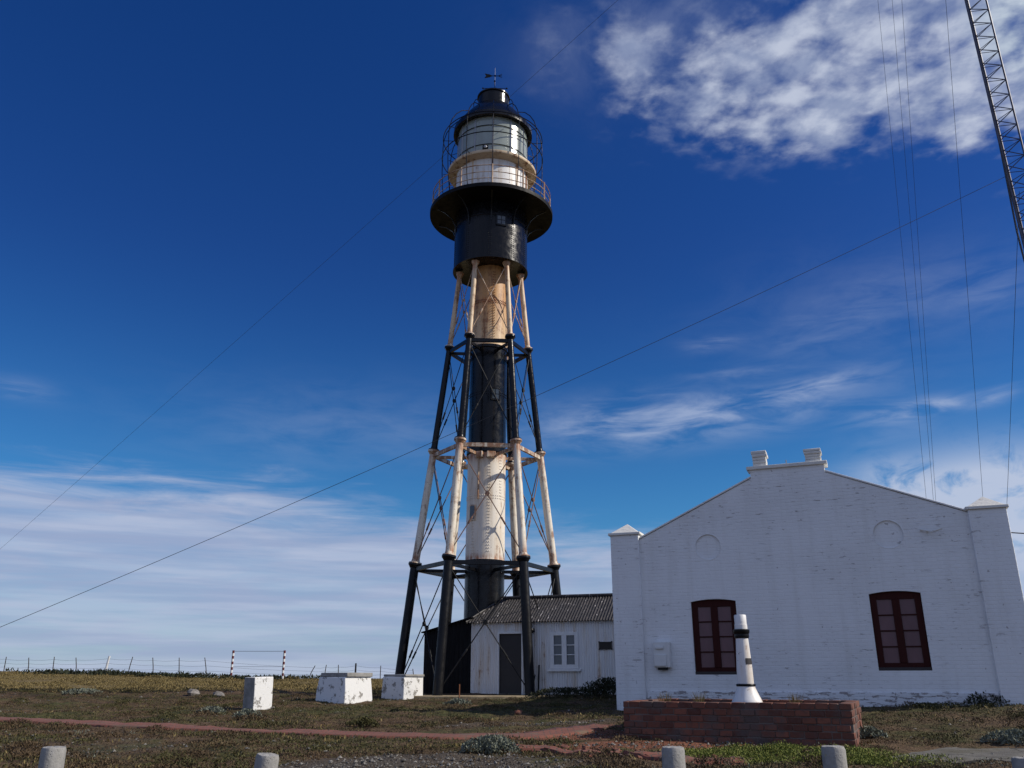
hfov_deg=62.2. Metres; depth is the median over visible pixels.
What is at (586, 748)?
brick rubble
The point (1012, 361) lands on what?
guy wire
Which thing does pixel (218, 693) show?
rock
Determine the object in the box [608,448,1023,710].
gabled building
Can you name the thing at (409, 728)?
heath
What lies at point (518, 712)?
rock
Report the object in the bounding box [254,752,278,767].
bollard
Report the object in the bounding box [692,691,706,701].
grass tuft
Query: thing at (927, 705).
wall foot weeds
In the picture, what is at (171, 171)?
sky
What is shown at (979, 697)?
shrub
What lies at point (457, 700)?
shrub
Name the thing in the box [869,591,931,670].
window
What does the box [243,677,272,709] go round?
concrete block
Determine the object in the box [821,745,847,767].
bollard
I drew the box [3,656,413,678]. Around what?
wire fence
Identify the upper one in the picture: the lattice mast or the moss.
the lattice mast
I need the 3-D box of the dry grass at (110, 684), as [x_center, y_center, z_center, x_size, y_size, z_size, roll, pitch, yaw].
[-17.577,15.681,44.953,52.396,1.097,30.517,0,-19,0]
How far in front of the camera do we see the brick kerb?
12.57 m
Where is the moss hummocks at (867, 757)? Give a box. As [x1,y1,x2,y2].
[684,740,965,767]
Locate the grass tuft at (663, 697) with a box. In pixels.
[657,692,670,700]
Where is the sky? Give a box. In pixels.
[0,0,1023,678]
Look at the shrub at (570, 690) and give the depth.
27.26 m
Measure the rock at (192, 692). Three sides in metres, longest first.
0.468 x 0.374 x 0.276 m
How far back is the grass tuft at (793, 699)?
14.90 m
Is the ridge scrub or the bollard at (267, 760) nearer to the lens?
the bollard at (267, 760)
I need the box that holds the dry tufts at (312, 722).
[0,692,1014,767]
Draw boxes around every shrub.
[61,688,102,694]
[197,705,225,714]
[231,707,263,718]
[345,716,379,727]
[443,697,471,704]
[459,733,520,754]
[524,686,603,698]
[573,677,615,698]
[859,725,888,738]
[963,691,1009,705]
[979,728,1023,744]
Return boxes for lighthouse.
[395,74,560,695]
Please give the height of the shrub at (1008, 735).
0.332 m
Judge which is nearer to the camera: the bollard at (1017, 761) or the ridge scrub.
the bollard at (1017, 761)
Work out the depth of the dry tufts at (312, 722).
14.91 m
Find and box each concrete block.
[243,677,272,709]
[315,673,372,703]
[381,674,423,699]
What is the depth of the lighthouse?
34.00 m
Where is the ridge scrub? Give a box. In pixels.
[5,668,320,679]
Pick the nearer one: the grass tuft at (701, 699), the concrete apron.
the grass tuft at (701, 699)
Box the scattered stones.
[1,692,1016,767]
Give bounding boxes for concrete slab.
[889,747,1023,764]
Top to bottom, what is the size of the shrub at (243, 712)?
0.316 m
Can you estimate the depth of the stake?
28.36 m
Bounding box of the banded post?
[732,615,762,701]
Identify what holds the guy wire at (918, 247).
attached to the ground at (905, 748)
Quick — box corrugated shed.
[465,593,615,694]
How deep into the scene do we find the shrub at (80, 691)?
29.23 m
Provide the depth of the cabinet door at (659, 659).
21.21 m
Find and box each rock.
[187,689,199,695]
[213,691,224,696]
[514,710,521,714]
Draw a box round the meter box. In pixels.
[653,642,671,669]
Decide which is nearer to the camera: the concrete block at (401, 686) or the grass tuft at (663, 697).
the grass tuft at (663, 697)
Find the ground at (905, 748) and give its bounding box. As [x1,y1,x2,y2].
[0,673,1023,767]
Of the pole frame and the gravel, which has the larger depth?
the pole frame
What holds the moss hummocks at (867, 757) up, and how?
on the ground at (905, 748)
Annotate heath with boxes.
[0,686,1023,767]
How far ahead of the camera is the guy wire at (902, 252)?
44.83 m
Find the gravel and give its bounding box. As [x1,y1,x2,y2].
[0,720,782,767]
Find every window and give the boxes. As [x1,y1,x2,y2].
[548,632,580,671]
[691,599,736,674]
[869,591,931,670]
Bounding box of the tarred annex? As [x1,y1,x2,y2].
[421,617,473,693]
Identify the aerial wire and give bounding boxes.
[1,177,1003,626]
[6,0,617,543]
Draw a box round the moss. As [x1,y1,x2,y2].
[686,743,950,767]
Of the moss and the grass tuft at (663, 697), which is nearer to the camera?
the moss
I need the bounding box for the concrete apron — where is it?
[414,695,554,698]
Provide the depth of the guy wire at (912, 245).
44.91 m
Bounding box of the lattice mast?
[964,0,1023,260]
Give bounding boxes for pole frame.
[230,650,285,678]
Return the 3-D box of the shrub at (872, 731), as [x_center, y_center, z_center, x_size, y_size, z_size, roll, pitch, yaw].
[6.324,6.227,15.106,0.588,0.301,0.557,0,-19,0]
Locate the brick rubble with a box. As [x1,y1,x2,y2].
[517,741,753,765]
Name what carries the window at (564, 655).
in the corrugated shed
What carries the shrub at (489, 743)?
on the ground at (905, 748)
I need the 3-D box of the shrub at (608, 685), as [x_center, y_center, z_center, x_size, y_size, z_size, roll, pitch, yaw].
[3.040,9.555,26.615,1.940,0.791,1.399,6,-20,-18]
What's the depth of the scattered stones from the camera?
15.12 m
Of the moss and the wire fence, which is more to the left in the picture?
the wire fence
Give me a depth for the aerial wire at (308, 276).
48.22 m
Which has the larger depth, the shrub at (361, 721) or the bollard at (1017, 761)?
the shrub at (361, 721)
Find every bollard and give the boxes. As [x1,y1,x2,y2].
[38,746,66,767]
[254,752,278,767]
[662,746,685,767]
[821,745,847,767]
[1011,756,1023,767]
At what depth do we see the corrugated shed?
28.98 m
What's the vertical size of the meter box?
0.670 m
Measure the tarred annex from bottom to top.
2.860 m
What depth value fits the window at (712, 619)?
21.21 m
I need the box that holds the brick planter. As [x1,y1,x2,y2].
[623,698,861,746]
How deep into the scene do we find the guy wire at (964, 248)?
37.59 m
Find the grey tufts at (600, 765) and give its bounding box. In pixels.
[0,696,1019,767]
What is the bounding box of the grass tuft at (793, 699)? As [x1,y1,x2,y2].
[787,692,802,702]
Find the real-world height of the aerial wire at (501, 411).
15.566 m
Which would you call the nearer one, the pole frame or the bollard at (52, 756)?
the bollard at (52, 756)
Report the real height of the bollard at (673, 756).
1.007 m
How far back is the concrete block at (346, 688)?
25.95 m
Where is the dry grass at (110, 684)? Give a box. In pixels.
[0,671,382,692]
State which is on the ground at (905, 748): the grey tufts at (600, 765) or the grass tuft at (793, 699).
the grey tufts at (600, 765)
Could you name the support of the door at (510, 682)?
in the corrugated shed
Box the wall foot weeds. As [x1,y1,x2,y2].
[859,700,999,709]
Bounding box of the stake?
[538,665,539,688]
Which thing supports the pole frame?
on the ground at (905, 748)
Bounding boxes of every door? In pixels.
[500,634,520,693]
[654,654,666,665]
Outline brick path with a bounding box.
[0,717,621,739]
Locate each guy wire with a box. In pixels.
[878,5,925,492]
[892,2,932,491]
[902,8,935,498]
[946,7,982,495]
[1007,191,1019,494]
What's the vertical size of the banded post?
1.690 m
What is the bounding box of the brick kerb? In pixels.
[501,744,745,764]
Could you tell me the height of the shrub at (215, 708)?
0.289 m
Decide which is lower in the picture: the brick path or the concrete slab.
the concrete slab

